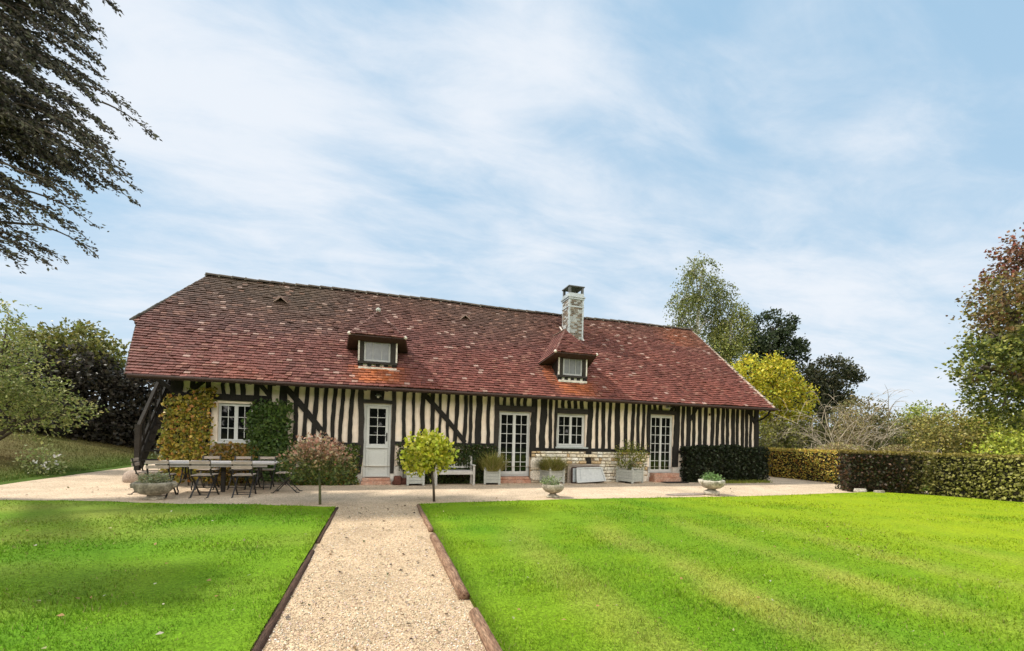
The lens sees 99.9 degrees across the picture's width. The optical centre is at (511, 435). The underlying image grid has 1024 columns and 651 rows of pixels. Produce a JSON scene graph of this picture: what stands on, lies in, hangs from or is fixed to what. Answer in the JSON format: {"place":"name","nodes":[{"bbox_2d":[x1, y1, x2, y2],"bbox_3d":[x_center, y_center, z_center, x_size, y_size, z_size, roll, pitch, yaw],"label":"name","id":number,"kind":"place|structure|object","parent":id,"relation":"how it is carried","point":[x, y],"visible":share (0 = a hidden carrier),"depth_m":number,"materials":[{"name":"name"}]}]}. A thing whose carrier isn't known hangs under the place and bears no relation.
{"place":"outdoors","nodes":[
{"label":"outdoors","id":0,"kind":"place"},
{"bbox_2d":[0,429,161,481],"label":"bank grass","id":1,"kind":"structure","parent":0,"point":[61,458],"depth_m":15.40,"materials":[{"name":"green plant"}]},
{"bbox_2d":[0,500,335,650],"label":"lawn","id":2,"kind":"structure","parent":0,"point":[43,511],"depth_m":4.17,"materials":[{"name":"green plant"}]},
{"bbox_2d":[26,510,913,650],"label":"fallen leaves","id":3,"kind":"object","parent":2,"relation":"on","point":[62,614],"visible":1,"depth_m":3.42,"materials":[{"name":"brown plant"}]},
{"bbox_2d":[0,464,928,650],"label":"gravel","id":4,"kind":"structure","parent":0,"point":[106,483],"depth_m":6.78,"materials":[{"name":"beige gravel"}]},
{"bbox_2d":[122,470,157,482],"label":"stone plinth","id":5,"kind":"structure","parent":4,"relation":"on","point":[130,476],"depth_m":10.96,"materials":[{"name":"beige stone"}]},
{"bbox_2d":[128,457,163,494],"bbox_3d":[-7.849,0.858,9.287,0.590,0.772,0.384,1,0,-23],"label":"folding chair","id":6,"kind":"object","parent":4,"relation":"on","point":[136,463],"visible":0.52,"depth_m":9.20,"materials":[{"name":"wood"}]},
{"bbox_2d":[134,379,170,469],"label":"outside staircase","id":7,"kind":"structure","parent":4,"relation":"on","point":[148,442],"depth_m":11.60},
{"bbox_2d":[130,480,177,499],"bbox_3d":[-7.090,1.091,8.527,0.629,0.348,0.644,1,0,31],"label":"stone bowl","id":8,"kind":"object","parent":4,"relation":"on","point":[153,491],"visible":0.92,"depth_m":8.36,"materials":[{"name":"grey stone"}]},
{"bbox_2d":[135,471,175,482],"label":"silver plant","id":9,"kind":"object","parent":8,"relation":"in","point":[158,477],"visible":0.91,"depth_m":8.47,"materials":[{"name":"green plant"}]},
{"bbox_2d":[151,443,167,469],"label":"pale shrub","id":10,"kind":"object","parent":4,"relation":"on","point":[156,453],"visible":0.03,"depth_m":11.79,"materials":[{"name":"green plant"}]},
{"bbox_2d":[145,460,176,497],"bbox_3d":[-7.238,0.873,8.885,0.384,0.772,0.590,1,0,-21],"label":"folding chair","id":11,"kind":"object","parent":4,"relation":"on","point":[147,462],"visible":0.48,"depth_m":8.69,"materials":[{"name":"beige wood"}]},
{"bbox_2d":[157,387,218,485],"bbox_3d":[-7.945,0.013,10.532,1.298,2.489,0.263,1,0,-17],"label":"climbing vine","id":12,"kind":"object","parent":4,"relation":"on","point":[184,450],"visible":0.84,"depth_m":10.51,"materials":[{"name":"green plant"}]},
{"bbox_2d":[189,460,219,497],"bbox_3d":[-6.476,0.891,9.057,0.384,0.772,0.590,1,0,-14],"label":"folding chair","id":13,"kind":"object","parent":4,"relation":"on","point":[199,475],"visible":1,"depth_m":8.92,"materials":[{"name":"beige wood"}]},
{"bbox_2d":[195,455,220,489],"bbox_3d":[-7.205,0.874,10.203,0.384,0.772,0.590,1,0,-19],"label":"folding chair","id":14,"kind":"object","parent":4,"relation":"on","point":[210,457],"visible":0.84,"depth_m":10.34,"materials":[{"name":"wood"}]},
{"bbox_2d":[144,460,280,494],"bbox_3d":[-6.620,0.931,9.691,2.420,0.683,0.814,1,0,-17],"label":"garden table","id":15,"kind":"object","parent":4,"relation":"on","point":[223,465],"visible":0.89,"depth_m":9.62,"materials":[{"name":"grey wood"}]},
{"bbox_2d":[226,456,251,489],"bbox_3d":[-6.574,0.889,10.397,0.384,0.772,0.590,1,0,-16],"label":"folding chair","id":16,"kind":"object","parent":4,"relation":"on","point":[241,457],"visible":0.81,"depth_m":10.41,"materials":[{"name":"wood"}]},
{"bbox_2d":[231,460,256,497],"bbox_3d":[-5.763,0.909,9.256,0.384,0.772,0.590,1,0,-19],"label":"folding chair","id":17,"kind":"object","parent":4,"relation":"on","point":[251,474],"visible":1,"depth_m":9.10,"materials":[{"name":"beige wood"}]},
{"bbox_2d":[253,456,275,489],"bbox_3d":[-6.053,0.902,10.537,0.384,0.772,0.590,1,0,-18],"label":"folding chair","id":18,"kind":"object","parent":4,"relation":"on","point":[272,477],"visible":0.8,"depth_m":10.56,"materials":[{"name":"wood"}]},
{"bbox_2d":[241,398,294,484],"bbox_3d":[-6.258,0.161,11.052,1.286,2.274,0.264,1,0,-17],"label":"climbing vine","id":19,"kind":"object","parent":4,"relation":"on","point":[264,433],"visible":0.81,"depth_m":11.06,"materials":[{"name":"green plant"}]},
{"bbox_2d":[251,550,314,650],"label":"edging log","id":20,"kind":"object","parent":4,"relation":"on","point":[263,638],"visible":0.64,"depth_m":3.40,"materials":[{"name":"brown wood"}]},
{"bbox_2d":[271,463,302,492],"bbox_3d":[-5.202,0.923,9.967,0.590,0.772,0.384,1,0,-14],"label":"folding chair","id":21,"kind":"object","parent":4,"relation":"on","point":[287,479],"visible":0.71,"depth_m":9.88,"materials":[{"name":"grey wood"}]},
{"bbox_2d":[275,431,356,504],"bbox_3d":[-3.769,0.626,8.398,1.379,1.465,1.360,1,0,19],"label":"standard tree","id":22,"kind":"object","parent":4,"relation":"on","point":[333,447],"visible":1,"depth_m":8.21,"materials":[{"name":"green plant"}]},
{"bbox_2d":[288,440,362,485],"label":"shrub","id":23,"kind":"object","parent":4,"relation":"on","point":[350,476],"visible":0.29,"depth_m":11.50,"materials":[{"name":"green plant"}]},
{"bbox_2d":[315,507,337,543],"bbox_3d":[-2.885,1.375,6.774,0.067,0.064,2.696,1,0,-17],"label":"edging log","id":24,"kind":"object","parent":4,"relation":"on","point":[326,527],"visible":0.77,"depth_m":6.38,"materials":[{"name":"brown wood"}]},
{"bbox_2d":[262,504,482,650],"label":"gravel stones","id":25,"kind":"object","parent":4,"relation":"on","point":[368,624],"visible":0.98,"depth_m":3.50,"materials":[{"name":"beige gravel"}]},
{"bbox_2d":[392,476,409,484],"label":"wood block","id":26,"kind":"structure","parent":4,"relation":"on","point":[398,480],"depth_m":11.83,"materials":[{"name":"brown wood"}]},
{"bbox_2d":[406,471,424,485],"bbox_3d":[-2.692,1.126,11.945,0.480,0.468,0.480,1,0,-17],"label":"planter box","id":27,"kind":"object","parent":4,"relation":"on","point":[415,479],"visible":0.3,"depth_m":11.73,"materials":[{"name":"grey wood"}]},
{"bbox_2d":[417,504,432,531],"bbox_3d":[-1.515,1.387,7.388,0.090,0.093,2.329,1,0,-17],"label":"edging log","id":28,"kind":"object","parent":4,"relation":"on","point":[427,523],"visible":0.92,"depth_m":7.01,"materials":[{"name":"brown wood"}]},
{"bbox_2d":[395,428,459,501],"bbox_3d":[-1.791,0.612,9.066,1.219,1.592,1.202,1,0,29],"label":"standard tree","id":29,"kind":"object","parent":4,"relation":"on","point":[432,450],"visible":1,"depth_m":8.90,"materials":[{"name":"green plant"}]},
{"bbox_2d":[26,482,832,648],"bbox_3d":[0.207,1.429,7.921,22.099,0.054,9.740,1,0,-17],"label":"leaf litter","id":30,"kind":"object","parent":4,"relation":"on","point":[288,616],"visible":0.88,"depth_m":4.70,"materials":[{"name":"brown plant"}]},
{"bbox_2d":[395,442,497,483],"bbox_3d":[-1.812,0.842,12.439,3.036,1.304,0.239,1,0,-17],"label":"climbing vine","id":31,"kind":"object","parent":4,"relation":"on","point":[464,459],"visible":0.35,"depth_m":12.52,"materials":[{"name":"green plant"}]},
{"bbox_2d":[430,533,469,599],"bbox_3d":[-0.750,1.400,4.843,0.114,0.114,2.302,1,0,-17],"label":"edging log","id":32,"kind":"object","parent":4,"relation":"on","point":[461,590],"visible":0.98,"depth_m":4.37,"materials":[{"name":"brown wood"}]},
{"bbox_2d":[123,272,778,484],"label":"half timbered house","id":33,"kind":"structure","parent":4,"relation":"on","point":[377,377],"depth_m":13.16,"materials":[{"name":"tile"}]},
{"bbox_2d":[208,440,258,485],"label":"shrub","id":34,"kind":"object","parent":33,"relation":"attached to","point":[231,454],"visible":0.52,"depth_m":10.81,"materials":[{"name":"green plant"}]},
{"bbox_2d":[215,403,252,443],"bbox_3d":[-7.069,-0.306,11.011,0.880,1.015,0.211,1,0,-17],"label":"window","id":35,"kind":"structure","parent":33,"relation":"in","point":[231,427],"depth_m":11.04,"materials":[{"name":"grey paint"}]},
{"bbox_2d":[363,403,391,477],"bbox_3d":[-3.784,0.145,12.068,0.730,2.065,0.108,1,0,-17],"label":"door","id":36,"kind":"structure","parent":33,"relation":"in","point":[377,436],"depth_m":12.08,"materials":[{"name":"paint"}]},
{"bbox_2d":[498,411,529,475],"bbox_3d":[0.047,0.261,13.279,1.020,1.980,0.073,1,0,-17],"label":"french door","id":37,"kind":"structure","parent":33,"relation":"in","point":[514,427],"depth_m":13.26,"materials":[{"name":"grey paint"}]},
{"bbox_2d":[555,413,587,448],"bbox_3d":[1.895,-0.141,13.767,1.120,1.105,0.221,1,0,-17],"label":"window","id":38,"kind":"structure","parent":33,"relation":"in","point":[570,427],"depth_m":13.81,"materials":[{"name":"grey paint"}]},
{"bbox_2d":[647,415,671,472],"bbox_3d":[5.104,0.285,14.836,0.920,1.980,0.073,1,0,-17],"label":"french door","id":39,"kind":"structure","parent":33,"relation":"in","point":[660,425],"depth_m":14.81,"materials":[{"name":"grey paint"}]},
{"bbox_2d":[433,454,475,485],"bbox_3d":[-1.651,0.964,12.247,1.136,0.876,0.567,1,0,-17],"label":"garden bench","id":40,"kind":"object","parent":4,"relation":"on","point":[470,472],"visible":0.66,"depth_m":12.15,"materials":[{"name":"white wood"}]},
{"bbox_2d":[469,607,501,650],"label":"edging log","id":41,"kind":"object","parent":4,"relation":"on","point":[488,638],"visible":0.84,"depth_m":3.05,"materials":[{"name":"brown wood"}]},
{"bbox_2d":[484,468,500,484],"bbox_3d":[-0.587,1.163,12.615,0.480,0.498,0.480,1,0,-5],"label":"planter box","id":42,"kind":"object","parent":4,"relation":"on","point":[492,476],"visible":0.71,"depth_m":12.39,"materials":[{"name":"grey wood"}]},
{"bbox_2d":[477,449,509,470],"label":"grass plant","id":43,"kind":"object","parent":42,"relation":"in","point":[494,463],"depth_m":12.36,"materials":[{"name":"green plant"}]},
{"bbox_2d":[539,467,564,483],"bbox_3d":[1.230,1.202,13.237,0.560,0.508,0.560,1,0,-30],"label":"planter box","id":44,"kind":"object","parent":4,"relation":"on","point":[544,474],"visible":0.56,"depth_m":13.08,"materials":[{"name":"grey wood"}]},
{"bbox_2d":[536,454,571,470],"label":"grass plant","id":45,"kind":"object","parent":44,"relation":"in","point":[554,464],"depth_m":12.96,"materials":[{"name":"green plant"}]},
{"bbox_2d":[542,483,563,497],"bbox_3d":[0.967,1.306,10.163,0.518,0.312,0.520,1,0,-17],"label":"stone urn","id":46,"kind":"object","parent":4,"relation":"on","point":[552,490],"visible":0.93,"depth_m":10.00,"materials":[{"name":"beige stone"}]},
{"bbox_2d":[540,475,561,484],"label":"silver plant","id":47,"kind":"object","parent":46,"relation":"in","point":[552,482],"visible":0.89,"depth_m":10.13,"materials":[{"name":"green plant"}]},
{"bbox_2d":[567,464,601,482],"bbox_3d":[2.304,1.216,13.691,1.240,0.589,0.175,1,0,-17],"label":"leaning board","id":48,"kind":"object","parent":4,"relation":"on","point":[575,465],"visible":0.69,"depth_m":13.63,"materials":[{"name":"grey wood"}]},
{"bbox_2d":[571,466,599,482],"bbox_3d":[2.371,1.241,13.574,1.140,0.523,0.195,1,0,-17],"label":"leaning board","id":49,"kind":"object","parent":4,"relation":"on","point":[573,474],"visible":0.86,"depth_m":13.45,"materials":[{"name":"grey wood"}]},
{"bbox_2d":[576,467,605,482],"bbox_3d":[2.458,1.239,13.496,1.021,0.495,0.237,1,0,-17],"label":"leaning board","id":50,"kind":"object","parent":4,"relation":"on","point":[588,474],"visible":1,"depth_m":13.49,"materials":[{"name":"white wood"}]},
{"bbox_2d":[616,466,643,483],"bbox_3d":[3.828,1.266,13.975,0.620,0.508,0.620,1,0,-41],"label":"planter box","id":51,"kind":"object","parent":4,"relation":"on","point":[632,475],"visible":0.88,"depth_m":13.79,"materials":[{"name":"grey wood"}]},
{"bbox_2d":[612,439,650,469],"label":"potted shrub","id":52,"kind":"object","parent":51,"relation":"in","point":[630,466],"visible":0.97,"depth_m":13.88,"materials":[{"name":"green plant"}]},
{"bbox_2d":[663,481,688,482],"bbox_3d":[5.426,1.561,14.333,0.840,0.020,0.340,1,0,-17],"label":"doormat","id":53,"kind":"object","parent":4,"relation":"on","point":[676,482],"visible":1,"depth_m":14.24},
{"bbox_2d":[698,478,724,495],"bbox_3d":[5.275,1.364,11.373,0.663,0.408,0.655,1,0,40],"label":"stone urn","id":54,"kind":"object","parent":4,"relation":"on","point":[711,487],"visible":0.9,"depth_m":11.18,"materials":[{"name":"beige stone"}]},
{"bbox_2d":[701,471,723,480],"bbox_3d":[5.280,1.158,11.366,0.586,0.456,0.548,1,0,-35],"label":"green rosette","id":55,"kind":"object","parent":54,"relation":"in","point":[707,477],"visible":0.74,"depth_m":11.29,"materials":[{"name":"green plant"}]},
{"bbox_2d":[679,444,771,482],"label":"clipped ivy","id":56,"kind":"object","parent":4,"relation":"on","point":[727,462],"visible":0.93,"depth_m":14.92,"materials":[{"name":"green plant"}]},
{"bbox_2d":[725,479,772,483],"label":"weeds","id":57,"kind":"object","parent":4,"relation":"on","point":[748,481],"visible":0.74,"depth_m":14.87,"materials":[{"name":"green plant"}]},
{"bbox_2d":[760,447,840,483],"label":"beech hedge","id":58,"kind":"object","parent":4,"relation":"on","point":[803,464],"visible":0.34,"depth_m":16.62,"materials":[{"name":"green plant"}]},
{"bbox_2d":[853,488,866,491],"bbox_3d":[10.306,1.635,12.689,0.406,0.136,0.283,1,0,-17],"label":"stone","id":59,"kind":"object","parent":4,"relation":"on","point":[859,490],"visible":0.77,"depth_m":12.62,"materials":[{"name":"beige stone"}]},
{"bbox_2d":[873,490,884,492],"bbox_3d":[10.746,1.656,12.543,0.343,0.116,0.243,1,0,-17],"label":"stone","id":60,"kind":"object","parent":4,"relation":"on","point":[879,491],"visible":0.74,"depth_m":12.49,"materials":[{"name":"grey stone"}]},
{"bbox_2d":[0,429,1022,500],"bbox_3d":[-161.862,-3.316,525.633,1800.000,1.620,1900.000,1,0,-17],"label":"ground","id":61,"kind":"structure","parent":0,"point":[2,443],"depth_m":15.04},
{"bbox_2d":[0,365,33,422],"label":"dark bush","id":62,"kind":"object","parent":61,"relation":"on","point":[8,406],"visible":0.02,"depth_m":18.70,"materials":[{"name":"green plant"}]},
{"bbox_2d":[11,439,71,475],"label":"flowering plant","id":63,"kind":"object","parent":61,"relation":"on","point":[43,467],"visible":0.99,"depth_m":11.93,"materials":[{"name":"green plant"}]},
{"bbox_2d":[0,342,89,432],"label":"dark bush","id":64,"kind":"object","parent":61,"relation":"on","point":[32,377],"visible":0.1,"depth_m":18.93,"materials":[{"name":"green plant"}]},
{"bbox_2d":[0,298,108,443],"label":"leafy shrub","id":65,"kind":"object","parent":61,"relation":"on","point":[19,395],"visible":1,"depth_m":13.15,"materials":[{"name":"green plant"}]},
{"bbox_2d":[0,341,137,442],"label":"dark bush","id":66,"kind":"object","parent":61,"relation":"on","point":[79,376],"visible":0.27,"depth_m":19.05,"materials":[{"name":"green plant"}]},
{"bbox_2d":[1,317,146,403],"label":"leafy tree","id":67,"kind":"object","parent":61,"relation":"on","point":[81,329],"visible":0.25,"depth_m":20.34,"materials":[{"name":"green plant"}]},
{"bbox_2d":[0,0,161,273],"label":"copper beech","id":68,"kind":"object","parent":61,"relation":"on","point":[26,132],"visible":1,"depth_m":8.96,"materials":[{"name":"brown plant"}]},
{"bbox_2d":[48,355,157,443],"bbox_3d":[-19.030,-1.318,20.282,4.043,4.745,3.755,1,0,-17],"label":"dark bush","id":69,"kind":"object","parent":61,"relation":"on","point":[112,411],"visible":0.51,"depth_m":19.65,"materials":[{"name":"green plant"}]},
{"bbox_2d":[84,363,167,452],"bbox_3d":[-17.879,-1.268,20.752,4.185,5.206,3.891,1,0,-17],"label":"dark bush","id":70,"kind":"object","parent":61,"relation":"on","point":[123,433],"visible":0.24,"depth_m":19.96,"materials":[{"name":"green plant"}]},
{"bbox_2d":[131,382,169,449],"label":"dark bush","id":71,"kind":"object","parent":61,"relation":"on","point":[152,409],"visible":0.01,"depth_m":20.40,"materials":[{"name":"green plant"}]},
{"bbox_2d":[663,250,742,343],"bbox_3d":[15.867,-6.792,36.259,6.521,17.257,4.962,1,0,5],"label":"birch tree","id":72,"kind":"object","parent":61,"relation":"on","point":[697,300],"visible":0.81,"depth_m":35.87,"materials":[{"name":"green plant"}]},
{"bbox_2d":[704,299,759,370],"bbox_3d":[17.786,-4.739,35.681,4.826,13.247,5.170,1,0,28],"label":"birch tree","id":73,"kind":"object","parent":61,"relation":"on","point":[728,346],"visible":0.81,"depth_m":35.13,"materials":[{"name":"green plant"}]},
{"bbox_2d":[736,307,811,437],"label":"dark oak","id":74,"kind":"object","parent":61,"relation":"on","point":[770,340],"visible":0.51,"depth_m":45.36,"materials":[{"name":"green plant"}]},
{"bbox_2d":[730,349,820,447],"bbox_3d":[15.420,-1.660,25.735,6.553,6.985,3.353,1,0,-17],"label":"yellow tree","id":75,"kind":"object","parent":61,"relation":"on","point":[764,377],"visible":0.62,"depth_m":25.15,"materials":[{"name":"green plant"}]},
{"bbox_2d":[759,414,868,450],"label":"wild bush","id":76,"kind":"object","parent":61,"relation":"on","point":[775,442],"visible":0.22,"depth_m":23.35,"materials":[{"name":"green plant"}]},
{"bbox_2d":[763,352,869,443],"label":"dark oak","id":77,"kind":"object","parent":61,"relation":"on","point":[831,384],"visible":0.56,"depth_m":43.44,"materials":[{"name":"green plant"}]},
{"bbox_2d":[805,441,867,452],"bbox_3d":[13.959,1.273,18.768,4.679,2.052,2.244,1,0,-17],"label":"bramble tangle","id":78,"kind":"object","parent":61,"relation":"on","point":[839,444],"visible":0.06,"depth_m":18.53,"materials":[{"name":"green plant"}]},
{"bbox_2d":[765,386,922,449],"bbox_3d":[16.450,-0.270,20.923,8.338,4.292,5.587,1,0,-17],"label":"bare shrub","id":79,"kind":"object","parent":61,"relation":"on","point":[847,438],"visible":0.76,"depth_m":20.79,"materials":[{"name":"brown plant"}]},
{"bbox_2d":[823,391,895,450],"bbox_3d":[18.338,-0.223,22.877,3.812,4.244,2.733,1,0,-17],"label":"wild bush","id":80,"kind":"object","parent":61,"relation":"on","point":[845,403],"visible":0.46,"depth_m":22.65,"materials":[{"name":"green plant"}]},
{"bbox_2d":[776,421,1020,453],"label":"hedgerow","id":81,"kind":"object","parent":61,"relation":"on","point":[896,442],"visible":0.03,"depth_m":50.85,"materials":[{"name":"green plant"}]},
{"bbox_2d":[867,408,937,451],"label":"wild bush","id":82,"kind":"object","parent":61,"relation":"on","point":[895,436],"visible":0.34,"depth_m":23.27,"materials":[{"name":"green plant"}]},
{"bbox_2d":[874,444,931,454],"bbox_3d":[17.701,1.390,19.535,5.329,2.054,1.868,1,0,-17],"label":"bramble tangle","id":83,"kind":"object","parent":61,"relation":"on","point":[890,447],"visible":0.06,"depth_m":19.13,"materials":[{"name":"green plant"}]},
{"bbox_2d":[889,399,956,449],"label":"wild bush","id":84,"kind":"object","parent":61,"relation":"on","point":[915,411],"visible":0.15,"depth_m":25.62,"materials":[{"name":"green plant"}]},
{"bbox_2d":[917,449,941,480],"bbox_3d":[15.567,1.380,16.400,4.408,1.774,1.656,1,0,-17],"label":"bramble tangle","id":85,"kind":"object","parent":61,"relation":"on","point":[927,456],"visible":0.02,"depth_m":16.33,"materials":[{"name":"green plant"}]},
{"bbox_2d":[897,403,1003,453],"bbox_3d":[18.169,0.281,18.081,4.595,3.343,2.842,1,0,-17],"label":"wild bush","id":86,"kind":"object","parent":61,"relation":"on","point":[961,437],"visible":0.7,"depth_m":17.68,"materials":[{"name":"green plant"}]},
{"bbox_2d":[934,222,1023,435],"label":"maple tree","id":87,"kind":"object","parent":61,"relation":"on","point":[1004,352],"visible":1,"depth_m":15.22,"materials":[{"name":"green plant"}]},
{"bbox_2d":[948,402,1023,457],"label":"wild bush","id":88,"kind":"object","parent":61,"relation":"on","point":[1009,429],"visible":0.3,"depth_m":17.95,"materials":[{"name":"green plant"}]},
{"bbox_2d":[963,425,1023,454],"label":"wild bush","id":89,"kind":"object","parent":61,"relation":"on","point":[1013,442],"visible":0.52,"depth_m":14.56,"materials":[{"name":"green plant"}]},
{"bbox_2d":[0,0,1023,443],"label":"sky","id":90,"kind":"structure","parent":0,"point":[852,167],"materials":[{"name":"blue"}]},
{"bbox_2d":[0,491,1023,650],"bbox_3d":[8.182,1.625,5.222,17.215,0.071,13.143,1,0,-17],"label":"lawn","id":91,"kind":"structure","parent":0,"point":[990,533],"depth_m":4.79,"materials":[{"name":"green plant"}]},
{"bbox_2d":[834,448,1023,502],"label":"beech hedge","id":92,"kind":"object","parent":91,"relation":"on","point":[987,476],"visible":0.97,"depth_m":12.21,"materials":[{"name":"green plant"}]},
{"bbox_2d":[665,493,704,495],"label":"stone slab","id":93,"kind":"structure","parent":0,"point":[678,494],"depth_m":11.19,"materials":[{"name":"beige stone"}]}
]}

